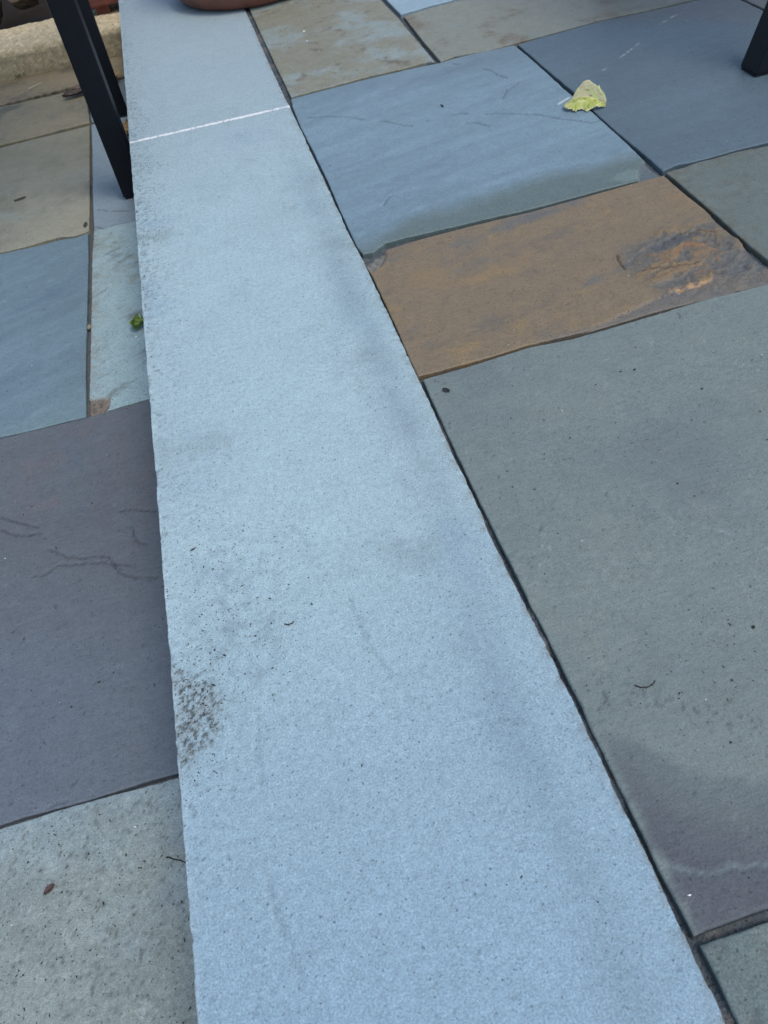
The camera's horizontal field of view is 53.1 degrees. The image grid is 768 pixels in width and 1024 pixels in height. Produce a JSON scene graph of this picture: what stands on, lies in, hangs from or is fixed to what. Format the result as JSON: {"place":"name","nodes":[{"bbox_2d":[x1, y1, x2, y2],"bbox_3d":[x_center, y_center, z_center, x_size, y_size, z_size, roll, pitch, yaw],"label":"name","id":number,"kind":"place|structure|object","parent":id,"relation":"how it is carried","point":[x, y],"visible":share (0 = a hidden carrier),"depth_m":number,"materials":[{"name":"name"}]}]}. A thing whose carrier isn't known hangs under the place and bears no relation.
{"place":"outdoors","nodes":[
{"label":"outdoors","id":0,"kind":"place"},
{"bbox_2d":[0,0,118,29],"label":"soil","id":1,"kind":"structure","parent":0,"point":[13,16],"depth_m":2.48,"materials":[{"name":"brown soil"}]},
{"bbox_2d":[0,0,2,24],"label":"rock","id":2,"kind":"object","parent":1,"relation":"on","point":[1,13],"visible":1,"depth_m":2.35,"materials":[{"name":"brown stone"}]},
{"bbox_2d":[8,0,38,9],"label":"rock","id":3,"kind":"object","parent":1,"relation":"on","point":[22,4],"visible":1,"depth_m":2.32,"materials":[{"name":"brown stone"}]},
{"bbox_2d":[0,400,178,827],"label":"paving slab","id":4,"kind":"structure","parent":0,"point":[94,578],"depth_m":0.90,"materials":[{"name":"grey stone"}]},
{"bbox_2d":[0,778,197,1023],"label":"paving slab","id":5,"kind":"structure","parent":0,"point":[136,898],"depth_m":0.68,"materials":[{"name":"stone"}]},
{"bbox_2d":[44,883,54,894],"bbox_3d":[-0.305,0.344,0.700,0.010,0.002,0.008,-16,49,-4],"label":"leaf bit","id":6,"kind":"object","parent":5,"relation":"on","point":[48,888],"visible":1,"depth_m":0.70,"materials":[{"name":"brown plant"}]},
{"bbox_2d":[384,0,458,17],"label":"paving slab","id":7,"kind":"structure","parent":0,"point":[401,8],"depth_m":1.71,"materials":[{"name":"grey stone"}]},
{"bbox_2d":[291,46,658,258],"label":"paving slab","id":8,"kind":"structure","parent":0,"point":[497,134],"depth_m":1.22,"materials":[{"name":"grey stone"}]},
{"bbox_2d":[564,80,605,111],"bbox_3d":[0.327,-0.677,1.251,0.063,0.033,0.045,-16,49,-4],"label":"fallen leaf","id":9,"kind":"object","parent":8,"relation":"on","point":[588,95],"visible":1,"depth_m":1.25,"materials":[{"name":"yellow plant"}]},
{"bbox_2d":[366,176,767,381],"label":"paving slab","id":10,"kind":"structure","parent":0,"point":[549,279],"depth_m":0.96,"materials":[{"name":"brown stone"}]},
{"bbox_2d":[423,285,767,938],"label":"paving slab","id":11,"kind":"structure","parent":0,"point":[613,579],"depth_m":0.68,"materials":[{"name":"grey stone"}]},
{"bbox_2d":[698,922,767,1023],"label":"paving slab","id":12,"kind":"structure","parent":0,"point":[737,964],"depth_m":0.46,"materials":[{"name":"stone"}]},
{"bbox_2d":[741,0,767,10],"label":"paving slab","id":13,"kind":"structure","parent":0,"point":[760,4],"depth_m":1.47,"materials":[{"name":"grey stone"}]},
{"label":"terrace","id":14,"kind":"structure","parent":0,"visible":0},
{"bbox_2d":[118,0,287,141],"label":"coping stone","id":15,"kind":"object","parent":14,"relation":"on","point":[178,55],"visible":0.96,"depth_m":1.62,"materials":[{"name":"grey stone"}]},
{"bbox_2d":[181,0,279,10],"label":"plant pot","id":16,"kind":"object","parent":15,"relation":"on","point":[216,5],"visible":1,"depth_m":1.83,"materials":[{"name":"ceramic"}]},
{"bbox_2d":[249,0,434,98],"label":"paving slab","id":17,"kind":"structure","parent":14,"relation":"on","point":[349,42],"depth_m":1.61,"materials":[{"name":"stone"}]},
{"bbox_2d":[0,8,767,1023],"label":"debris","id":18,"kind":"object","parent":14,"relation":"on","point":[240,586],"visible":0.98,"depth_m":0.68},
{"bbox_2d":[130,107,724,1023],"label":"coping stone","id":19,"kind":"object","parent":14,"relation":"on","point":[330,879],"visible":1,"depth_m":0.62,"materials":[{"name":"grey stone"}]},
{"bbox_2d":[130,105,289,142],"bbox_3d":[-0.317,-0.699,1.428,0.300,0.046,0.013,-15,49,-4],"label":"mortar joint","id":20,"kind":"object","parent":19,"relation":"attached to","point":[235,118],"visible":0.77,"depth_m":1.41,"materials":[{"name":"white concrete"}]},
{"bbox_2d":[245,0,767,1023],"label":"joint sand","id":21,"kind":"structure","parent":14,"relation":"on","point":[725,932],"depth_m":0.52,"materials":[{"name":"black sand"}]},
{"bbox_2d":[404,0,697,62],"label":"paving slab","id":22,"kind":"structure","parent":14,"relation":"on","point":[451,30],"depth_m":1.56,"materials":[{"name":"stone"}]},
{"bbox_2d":[518,0,767,175],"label":"paving slab","id":23,"kind":"structure","parent":14,"relation":"on","point":[713,104],"depth_m":1.31,"materials":[{"name":"grey stone"}]},
{"bbox_2d":[741,1,767,76],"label":"splay leg table","id":24,"kind":"object","parent":23,"relation":"on","point":[755,62],"visible":1,"depth_m":1.25,"materials":[{"name":"black metal"}]},
{"bbox_2d":[665,146,767,265],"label":"paving slab","id":25,"kind":"structure","parent":14,"relation":"on","point":[729,193],"depth_m":1.04,"materials":[{"name":"grey stone"}]},
{"label":"ground","id":26,"kind":"structure","parent":0,"visible":0},
{"bbox_2d":[0,234,89,438],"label":"paving slab","id":27,"kind":"structure","parent":26,"relation":"on","point":[45,374],"depth_m":1.31,"materials":[{"name":"grey stone"}]},
{"bbox_2d":[0,126,90,253],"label":"paving slab","id":28,"kind":"structure","parent":26,"relation":"on","point":[49,177],"depth_m":1.69,"materials":[{"name":"grey stone"}]},
{"bbox_2d":[0,93,90,147],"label":"paving slab","id":29,"kind":"structure","parent":26,"relation":"on","point":[42,117],"depth_m":1.98,"materials":[{"name":"stone"}]},
{"bbox_2d":[62,88,81,97],"bbox_3d":[-0.821,-1.123,2.053,0.078,0.012,0.039,-16,49,-4],"label":"bark flake","id":30,"kind":"object","parent":29,"relation":"on","point":[68,93],"visible":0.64,"depth_m":2.05,"materials":[{"name":"brown plant"}]},
{"bbox_2d":[0,4,122,82],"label":"concrete curb","id":31,"kind":"structure","parent":26,"relation":"on","point":[31,49],"depth_m":2.19,"materials":[{"name":"beige concrete"}]},
{"bbox_2d":[89,0,118,14],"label":"planter","id":32,"kind":"object","parent":31,"relation":"on","point":[101,6],"visible":0.92,"depth_m":2.21,"materials":[{"name":"red ceramic"}]},
{"bbox_2d":[0,56,124,106],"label":"paving slab","id":33,"kind":"structure","parent":26,"relation":"on","point":[55,82],"depth_m":2.15,"materials":[{"name":"stone"}]},
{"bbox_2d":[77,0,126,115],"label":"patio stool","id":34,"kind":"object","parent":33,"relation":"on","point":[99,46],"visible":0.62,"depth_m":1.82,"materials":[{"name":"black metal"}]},
{"bbox_2d":[0,80,178,828],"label":"joint sand","id":35,"kind":"structure","parent":26,"relation":"on","point":[91,235],"depth_m":1.38,"materials":[{"name":"grey sand"}]},
{"bbox_2d":[90,79,127,123],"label":"paving slab","id":36,"kind":"structure","parent":26,"relation":"on","point":[121,83],"depth_m":2.04,"materials":[{"name":"grey stone"}]},
{"bbox_2d":[91,116,135,229],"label":"paving slab","id":37,"kind":"structure","parent":26,"relation":"on","point":[109,202],"depth_m":1.64,"materials":[{"name":"grey stone"}]},
{"bbox_2d":[46,0,133,199],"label":"furniture leg","id":38,"kind":"object","parent":37,"relation":"on","point":[70,23],"visible":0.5,"depth_m":1.45,"materials":[{"name":"black metal"}]},
{"bbox_2d":[123,119,128,135],"bbox_3d":[-0.613,-0.919,1.837,0.052,0.021,0.063,-37,53,-21],"label":"dry leaf","id":39,"kind":"object","parent":37,"relation":"on","point":[125,125],"visible":0.22,"depth_m":1.85,"materials":[{"name":"brown plant"}]},
{"bbox_2d":[89,221,149,416],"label":"paving slab","id":40,"kind":"structure","parent":26,"relation":"on","point":[118,371],"depth_m":1.30,"materials":[{"name":"stone"}]},
{"bbox_2d":[129,313,142,329],"bbox_3d":[-0.412,-0.317,1.282,0.027,0.017,0.027,-33,52,-18],"label":"leaf scrap","id":41,"kind":"object","parent":40,"relation":"on","point":[136,322],"visible":0.97,"depth_m":1.28,"materials":[{"name":"green plant"}]}
]}

